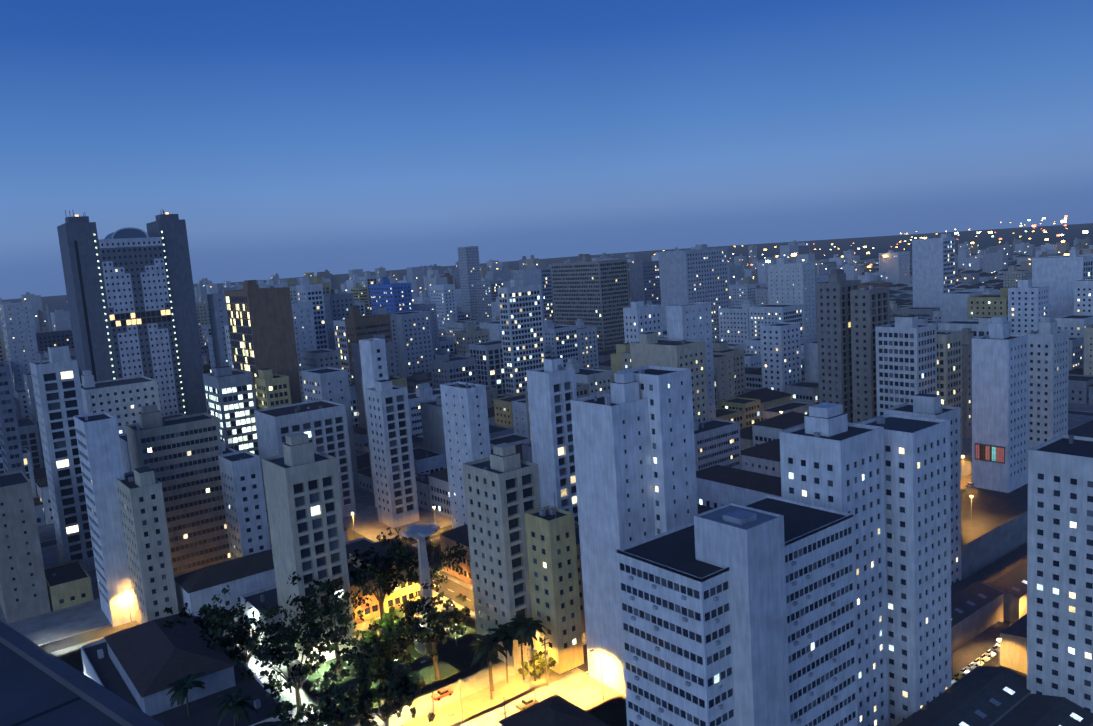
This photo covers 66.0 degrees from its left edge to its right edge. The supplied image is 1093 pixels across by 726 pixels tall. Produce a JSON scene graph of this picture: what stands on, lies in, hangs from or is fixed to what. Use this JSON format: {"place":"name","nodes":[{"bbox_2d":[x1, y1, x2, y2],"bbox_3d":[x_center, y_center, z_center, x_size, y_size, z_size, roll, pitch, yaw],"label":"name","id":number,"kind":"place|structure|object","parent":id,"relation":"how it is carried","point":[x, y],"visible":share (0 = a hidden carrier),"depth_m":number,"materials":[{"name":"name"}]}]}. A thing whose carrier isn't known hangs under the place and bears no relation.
{"place":"outdoors","nodes":[
{"label":"outdoors","id":0,"kind":"place"},
{"bbox_2d":[0,621,163,725],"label":"roof parapet","id":1,"kind":"structure","parent":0,"point":[40,686],"depth_m":6.13,"materials":[{"name":"grey concrete"}]},
{"bbox_2d":[254,721,288,725],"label":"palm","id":2,"kind":"object","parent":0,"point":[277,723],"visible":1,"depth_m":139.31,"materials":[{"name":"plant"}]},
{"bbox_2d":[0,0,1092,299],"label":"sky","id":3,"kind":"structure","parent":0,"point":[288,138],"materials":[{"name":"blue"}]},
{"bbox_2d":[2,223,1092,679],"bbox_3d":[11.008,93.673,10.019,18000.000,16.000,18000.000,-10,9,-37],"label":"ground","id":4,"kind":"structure","parent":0,"point":[994,525],"depth_m":273.21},
{"bbox_2d":[0,362,25,474],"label":"high-rise building","id":5,"kind":"structure","parent":4,"relation":"on","point":[11,449],"depth_m":272.64,"materials":[{"name":"grey concrete"}]},
{"bbox_2d":[30,345,95,571],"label":"white building","id":6,"kind":"structure","parent":4,"relation":"on","point":[57,391],"depth_m":251.06,"materials":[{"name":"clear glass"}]},
{"bbox_2d":[74,393,135,626],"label":"white building","id":7,"kind":"structure","parent":4,"relation":"on","point":[99,450],"depth_m":212.71,"materials":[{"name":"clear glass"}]},
{"bbox_2d":[57,209,206,415],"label":"twin-tower skyscraper","id":8,"kind":"structure","parent":4,"relation":"on","point":[131,301],"depth_m":398.59,"materials":[{"name":"grey concrete"}]},
{"bbox_2d":[116,466,178,623],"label":"beige building","id":9,"kind":"structure","parent":4,"relation":"on","point":[143,514],"depth_m":205.15,"materials":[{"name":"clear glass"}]},
{"bbox_2d":[125,404,230,587],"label":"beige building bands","id":10,"kind":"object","parent":4,"relation":"on","point":[179,455],"visible":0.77,"depth_m":236.71,"materials":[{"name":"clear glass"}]},
{"bbox_2d":[164,672,204,715],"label":"palm","id":11,"kind":"object","parent":4,"relation":"on","point":[181,687],"visible":0.96,"depth_m":150.58,"materials":[{"name":"green plant"}]},
{"bbox_2d":[203,366,258,455],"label":"office building","id":12,"kind":"structure","parent":4,"relation":"on","point":[230,399],"depth_m":331.31,"materials":[{"name":"white glass"}]},
{"bbox_2d":[211,687,257,725],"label":"palm","id":13,"kind":"object","parent":4,"relation":"on","point":[236,703],"visible":1,"depth_m":145.27,"materials":[{"name":"green plant"}]},
{"bbox_2d":[199,596,285,665],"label":"tree","id":14,"kind":"object","parent":4,"relation":"on","point":[241,636],"visible":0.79,"depth_m":173.73,"materials":[{"name":"green plant"}]},
{"bbox_2d":[218,435,270,559],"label":"building","id":15,"kind":"structure","parent":4,"relation":"on","point":[244,501],"depth_m":230.38,"materials":[{"name":"white concrete"}]},
{"bbox_2d":[224,280,301,403],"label":"high-rise building","id":16,"kind":"structure","parent":4,"relation":"on","point":[261,328],"depth_m":351.06,"materials":[{"name":"concrete"}]},
{"bbox_2d":[253,368,291,409],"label":"yellow building","id":17,"kind":"structure","parent":4,"relation":"on","point":[271,389],"depth_m":329.79,"materials":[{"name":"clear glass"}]},
{"bbox_2d":[264,625,300,692],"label":"tree","id":18,"kind":"object","parent":4,"relation":"on","point":[294,640],"visible":0.38,"depth_m":172.46,"materials":[{"name":"green plant"}]},
{"bbox_2d":[254,399,355,517],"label":"building","id":19,"kind":"structure","parent":4,"relation":"on","point":[322,423],"depth_m":288.55,"materials":[{"name":"grey concrete"}]},
{"bbox_2d":[261,432,355,665],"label":"slab building","id":20,"kind":"structure","parent":4,"relation":"on","point":[303,499],"depth_m":184.76,"materials":[{"name":"beige concrete"}]},
{"bbox_2d":[300,348,341,369],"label":"building","id":21,"kind":"structure","parent":4,"relation":"on","point":[316,358],"depth_m":431.64,"materials":[{"name":"grey concrete"}]},
{"bbox_2d":[283,571,388,674],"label":"tree","id":22,"kind":"object","parent":4,"relation":"on","point":[320,613],"visible":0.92,"depth_m":178.97,"materials":[{"name":"green plant"}]},
{"bbox_2d":[80,521,608,725],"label":"low-rise buildings","id":23,"kind":"structure","parent":4,"relation":"on","point":[140,666],"depth_m":163.59,"materials":[{"name":"beige concrete"}]},
{"bbox_2d":[359,338,387,506],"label":"building","id":24,"kind":"structure","parent":4,"relation":"on","point":[373,359],"depth_m":292.07,"materials":[{"name":"white concrete"}]},
{"bbox_2d":[326,617,437,704],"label":"tree","id":25,"kind":"object","parent":4,"relation":"on","point":[398,650],"visible":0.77,"depth_m":163.80,"materials":[{"name":"green plant"}]},
{"bbox_2d":[330,656,435,725],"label":"median tree","id":26,"kind":"object","parent":4,"relation":"on","point":[390,690],"visible":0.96,"depth_m":150.87,"materials":[{"name":"green plant"}]},
{"bbox_2d":[0,365,780,624],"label":"city blocks","id":27,"kind":"structure","parent":4,"relation":"on","point":[31,585],"depth_m":228.36,"materials":[{"name":"grey concrete"}]},
{"bbox_2d":[369,277,412,313],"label":"blue building","id":28,"kind":"structure","parent":4,"relation":"on","point":[392,297],"depth_m":603.96,"materials":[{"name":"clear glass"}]},
{"bbox_2d":[365,379,418,527],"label":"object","id":29,"kind":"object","parent":4,"relation":"on","point":[387,401],"visible":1,"depth_m":278.00,"materials":[{"name":"white concrete"}]},
{"bbox_2d":[401,523,448,653],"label":"monument pylon","id":30,"kind":"object","parent":4,"relation":"on","point":[419,533],"visible":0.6,"depth_m":193.99,"materials":[{"name":"grey concrete"}]},
{"bbox_2d":[421,660,433,710],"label":"street lamp","id":31,"kind":"object","parent":4,"relation":"on","point":[423,661],"visible":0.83,"depth_m":162.95,"materials":[{"name":"grey metal"}]},
{"bbox_2d":[431,688,452,700],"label":"car","id":32,"kind":"object","parent":4,"relation":"on","point":[441,693],"visible":0.94,"depth_m":167.99,"materials":[{"name":"red paint"}]},
{"bbox_2d":[459,678,468,721],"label":"street lamp","id":33,"kind":"object","parent":4,"relation":"on","point":[464,680],"visible":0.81,"depth_m":158.01,"materials":[{"name":"grey metal"}]},
{"bbox_2d":[440,381,490,528],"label":"building","id":34,"kind":"structure","parent":4,"relation":"on","point":[465,422],"depth_m":253.98,"materials":[{"name":"white concrete"}]},
{"bbox_2d":[457,246,480,318],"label":"slim building","id":35,"kind":"structure","parent":4,"relation":"on","point":[469,267],"depth_m":905.55,"materials":[{"name":"grey concrete"}]},
{"bbox_2d":[469,637,505,699],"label":"palm","id":36,"kind":"object","parent":4,"relation":"on","point":[488,648],"visible":0.96,"depth_m":164.12,"materials":[{"name":"green plant"}]},
{"bbox_2d":[471,632,506,690],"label":"palm","id":37,"kind":"object","parent":4,"relation":"on","point":[483,657],"visible":0.42,"depth_m":167.48,"materials":[{"name":"green plant"}]},
{"bbox_2d":[462,443,540,667],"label":"high-rise building","id":38,"kind":"structure","parent":4,"relation":"on","point":[502,489],"depth_m":178.44,"materials":[{"name":"concrete"}]},
{"bbox_2d":[486,624,522,682],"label":"palm","id":39,"kind":"object","parent":4,"relation":"on","point":[507,636],"visible":0.79,"depth_m":169.41,"materials":[{"name":"green plant"}]},
{"bbox_2d":[499,697,509,717],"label":"utility pole","id":40,"kind":"object","parent":4,"relation":"on","point":[504,699],"visible":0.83,"depth_m":146.77,"materials":[{"name":"grey concrete"}]},
{"bbox_2d":[501,618,537,679],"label":"palm","id":41,"kind":"object","parent":4,"relation":"on","point":[515,624],"visible":0.38,"depth_m":171.76,"materials":[{"name":"green plant"}]},
{"bbox_2d":[515,697,537,710],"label":"car","id":42,"kind":"object","parent":4,"relation":"on","point":[527,702],"visible":0.81,"depth_m":162.11,"materials":[{"name":"grey paint"}]},
{"bbox_2d":[510,615,545,680],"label":"palm","id":43,"kind":"object","parent":4,"relation":"on","point":[528,628],"visible":0.92,"depth_m":168.85,"materials":[{"name":"green plant"}]},
{"bbox_2d":[527,648,536,690],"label":"street lamp","id":44,"kind":"object","parent":4,"relation":"on","point":[533,651],"visible":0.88,"depth_m":167.62,"materials":[{"name":"grey metal"}]},
{"bbox_2d":[540,637,548,685],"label":"utility pole","id":45,"kind":"object","parent":4,"relation":"on","point":[546,656],"visible":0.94,"depth_m":168.81,"materials":[{"name":"grey concrete"}]},
{"bbox_2d":[126,411,963,623],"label":"distant street lamps","id":46,"kind":"object","parent":4,"relation":"on","point":[127,591],"visible":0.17,"depth_m":215.03,"materials":[{"name":"yellow glass"}]},
{"bbox_2d":[0,403,1092,725],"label":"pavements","id":47,"kind":"structure","parent":4,"relation":"on","point":[476,705],"depth_m":180.34,"materials":[{"name":"beige concrete"}]},
{"bbox_2d":[162,584,230,642],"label":"tree","id":48,"kind":"object","parent":47,"relation":"on","point":[202,611],"visible":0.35,"depth_m":184.31,"materials":[{"name":"green plant"}]},
{"bbox_2d":[232,619,345,710],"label":"tree","id":49,"kind":"object","parent":47,"relation":"on","point":[308,643],"visible":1,"depth_m":163.22,"materials":[{"name":"green plant"}]},
{"bbox_2d":[265,678,357,725],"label":"median tree","id":50,"kind":"object","parent":47,"relation":"on","point":[325,697],"visible":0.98,"depth_m":143.86,"materials":[{"name":"green plant"}]},
{"bbox_2d":[353,622,404,660],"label":"green tree","id":51,"kind":"object","parent":47,"relation":"on","point":[370,635],"visible":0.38,"depth_m":183.35,"materials":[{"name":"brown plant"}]},
{"bbox_2d":[347,549,416,620],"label":"tree","id":52,"kind":"object","parent":47,"relation":"on","point":[375,568],"visible":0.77,"depth_m":198.42,"materials":[{"name":"green plant"}]},
{"bbox_2d":[369,606,412,636],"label":"green tree","id":53,"kind":"object","parent":47,"relation":"on","point":[391,616],"visible":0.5,"depth_m":190.17,"materials":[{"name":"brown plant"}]},
{"bbox_2d":[366,527,467,591],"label":"tree","id":54,"kind":"object","parent":47,"relation":"on","point":[412,578],"visible":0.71,"depth_m":199.86,"materials":[{"name":"green plant"}]},
{"bbox_2d":[397,592,470,679],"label":"tree","id":55,"kind":"object","parent":47,"relation":"on","point":[451,620],"visible":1,"depth_m":173.04,"materials":[{"name":"green plant"}]},
{"bbox_2d":[518,653,556,678],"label":"palm bush","id":56,"kind":"object","parent":47,"relation":"on","point":[538,671],"visible":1,"depth_m":173.09,"materials":[{"name":"green plant"}]},
{"bbox_2d":[531,650,554,668],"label":"tree","id":57,"kind":"object","parent":47,"relation":"on","point":[548,665],"visible":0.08,"depth_m":175.29,"materials":[{"name":"green plant"}]},
{"bbox_2d":[0,237,1092,360],"bbox_3d":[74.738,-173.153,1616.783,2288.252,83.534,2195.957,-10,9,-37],"label":"city blocks","id":58,"kind":"structure","parent":4,"relation":"on","point":[976,268],"depth_m":1219.62,"materials":[{"name":"grey concrete"}]},
{"bbox_2d":[0,233,1092,525],"bbox_3d":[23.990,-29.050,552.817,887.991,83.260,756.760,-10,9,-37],"label":"city blocks","id":59,"kind":"structure","parent":4,"relation":"on","point":[762,373],"depth_m":445.89,"materials":[{"name":"grey concrete"}]},
{"bbox_2d":[526,357,578,521],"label":"building","id":60,"kind":"structure","parent":4,"relation":"on","point":[551,388],"depth_m":225.31,"materials":[{"name":"white concrete"}]},
{"bbox_2d":[524,492,583,673],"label":"yellow building","id":61,"kind":"structure","parent":4,"relation":"on","point":[553,566],"depth_m":174.31,"materials":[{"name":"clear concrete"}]},
{"bbox_2d":[551,254,629,351],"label":"apartment building","id":62,"kind":"structure","parent":4,"relation":"on","point":[589,292],"depth_m":613.96,"materials":[{"name":"grey concrete"}]},
{"bbox_2d":[589,649,603,699],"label":"street lamp","id":63,"kind":"object","parent":4,"relation":"on","point":[592,650],"visible":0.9,"depth_m":162.59,"materials":[{"name":"grey metal"}]},
{"bbox_2d":[570,368,655,694],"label":"apartment building","id":64,"kind":"structure","parent":4,"relation":"on","point":[613,464],"depth_m":162.17,"materials":[{"name":"white concrete"}]},
{"bbox_2d":[617,365,697,534],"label":"white building","id":65,"kind":"structure","parent":4,"relation":"on","point":[666,392],"depth_m":162.60,"materials":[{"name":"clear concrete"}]},
{"bbox_2d":[630,332,707,421],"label":"building","id":66,"kind":"structure","parent":4,"relation":"on","point":[650,348],"depth_m":328.68,"materials":[{"name":"beige concrete"}]},
{"bbox_2d":[659,244,728,342],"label":"apartment building","id":67,"kind":"structure","parent":4,"relation":"on","point":[699,273],"depth_m":575.54,"materials":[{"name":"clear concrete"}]},
{"bbox_2d":[617,495,857,725],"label":"office building","id":68,"kind":"structure","parent":4,"relation":"on","point":[734,614],"depth_m":126.64,"materials":[{"name":"grey concrete"}]},
{"bbox_2d":[696,465,781,507],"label":"building","id":69,"kind":"structure","parent":4,"relation":"on","point":[718,485],"depth_m":264.31,"materials":[{"name":"grey concrete"}]},
{"bbox_2d":[779,402,888,725],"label":"building","id":70,"kind":"structure","parent":4,"relation":"on","point":[831,457],"depth_m":157.07,"materials":[{"name":"grey concrete"}]},
{"bbox_2d":[816,269,858,422],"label":"building","id":71,"kind":"structure","parent":4,"relation":"on","point":[833,304],"depth_m":342.72,"materials":[{"name":"grey concrete"}]},
{"bbox_2d":[850,286,889,422],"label":"building","id":72,"kind":"structure","parent":4,"relation":"on","point":[870,308],"depth_m":332.41,"materials":[{"name":"grey concrete"}]},
{"bbox_2d":[858,413,951,725],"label":"building","id":73,"kind":"structure","parent":4,"relation":"on","point":[917,512],"depth_m":164.52,"materials":[{"name":"grey concrete"}]},
{"bbox_2d":[875,313,936,416],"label":"apartment building","id":74,"kind":"structure","parent":4,"relation":"on","point":[906,358],"depth_m":308.45,"materials":[{"name":"white concrete"}]},
{"bbox_2d":[884,393,960,584],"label":"building","id":75,"kind":"structure","parent":4,"relation":"on","point":[926,405],"depth_m":220.04,"materials":[{"name":"white concrete"}]},
{"bbox_2d":[937,330,962,449],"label":"beige building","id":76,"kind":"structure","parent":4,"relation":"on","point":[949,367],"depth_m":316.05,"materials":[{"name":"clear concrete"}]},
{"bbox_2d":[952,672,962,680],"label":"parked car","id":77,"kind":"object","parent":4,"relation":"on","point":[956,676],"visible":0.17,"depth_m":191.11,"materials":[{"name":"grey paint"}]},
{"bbox_2d":[960,668,969,675],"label":"parked car","id":78,"kind":"object","parent":4,"relation":"on","point":[964,671],"visible":0.23,"depth_m":192.97,"materials":[{"name":"grey paint"}]},
{"bbox_2d":[966,482,973,487],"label":"street car","id":79,"kind":"object","parent":4,"relation":"on","point":[970,484],"visible":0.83,"depth_m":277.69,"materials":[{"name":"grey paint"}]},
{"bbox_2d":[965,663,976,670],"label":"parked car","id":80,"kind":"object","parent":4,"relation":"on","point":[968,667],"visible":0.21,"depth_m":194.89,"materials":[{"name":"grey paint"}]},
{"bbox_2d":[970,495,972,524],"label":"street lamp","id":81,"kind":"object","parent":4,"relation":"on","point":[971,496],"visible":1,"depth_m":242.74,"materials":[{"name":"grey metal"}]},
{"bbox_2d":[972,658,983,665],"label":"parked car","id":82,"kind":"object","parent":4,"relation":"on","point":[976,662],"visible":0.44,"depth_m":196.61,"materials":[{"name":"white paint"}]},
{"bbox_2d":[978,654,989,661],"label":"parked car","id":83,"kind":"object","parent":4,"relation":"on","point":[984,658],"visible":0.56,"depth_m":198.43,"materials":[{"name":"grey paint"}]},
{"bbox_2d":[984,650,995,656],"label":"parked car","id":84,"kind":"object","parent":4,"relation":"on","point":[987,653],"visible":0.38,"depth_m":200.32,"materials":[{"name":"white paint"}]},
{"bbox_2d":[897,543,1092,725],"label":"building","id":85,"kind":"structure","parent":4,"relation":"on","point":[987,601],"depth_m":191.75,"materials":[{"name":"grey concrete"}]},
{"bbox_2d":[991,645,999,652],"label":"parked car","id":86,"kind":"object","parent":4,"relation":"on","point":[995,648],"visible":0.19,"depth_m":202.26,"materials":[{"name":"grey paint"}]},
{"bbox_2d":[972,316,1027,492],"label":"apartment building","id":87,"kind":"structure","parent":4,"relation":"on","point":[999,385],"depth_m":271.03,"materials":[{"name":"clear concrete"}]},
{"bbox_2d":[975,443,1004,463],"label":"billboard","id":88,"kind":"object","parent":87,"relation":"attached to","point":[989,453],"visible":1,"depth_m":272.36,"materials":[{"name":"multicoloured plastic"}]},
{"bbox_2d":[1025,316,1068,448],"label":"building","id":89,"kind":"structure","parent":4,"relation":"on","point":[1048,360],"depth_m":308.29,"materials":[{"name":"grey concrete"}]},
{"bbox_2d":[1027,434,1092,712],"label":"building right apartments","id":90,"kind":"structure","parent":4,"relation":"on","point":[1060,579],"depth_m":162.26,"materials":[{"name":"grey concrete"}]},
{"bbox_2d":[765,259,792,287],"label":"building","id":91,"kind":"structure","parent":0,"point":[790,261],"depth_m":824.88,"materials":[{"name":"grey concrete"}]},
{"bbox_2d":[654,215,1087,267],"bbox_3d":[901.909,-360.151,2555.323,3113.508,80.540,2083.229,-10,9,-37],"label":"distant lights","id":92,"kind":"object","parent":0,"point":[795,254],"visible":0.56,"depth_m":1526.84,"materials":[{"name":"yellow glass"}]},
{"bbox_2d":[879,250,909,284],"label":"building","id":93,"kind":"structure","parent":0,"point":[894,267],"depth_m":1172.53,"materials":[{"name":"grey concrete"}]},
{"bbox_2d":[1004,265,1031,286],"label":"building","id":94,"kind":"structure","parent":0,"point":[1013,274],"depth_m":921.10,"materials":[{"name":"grey concrete"}]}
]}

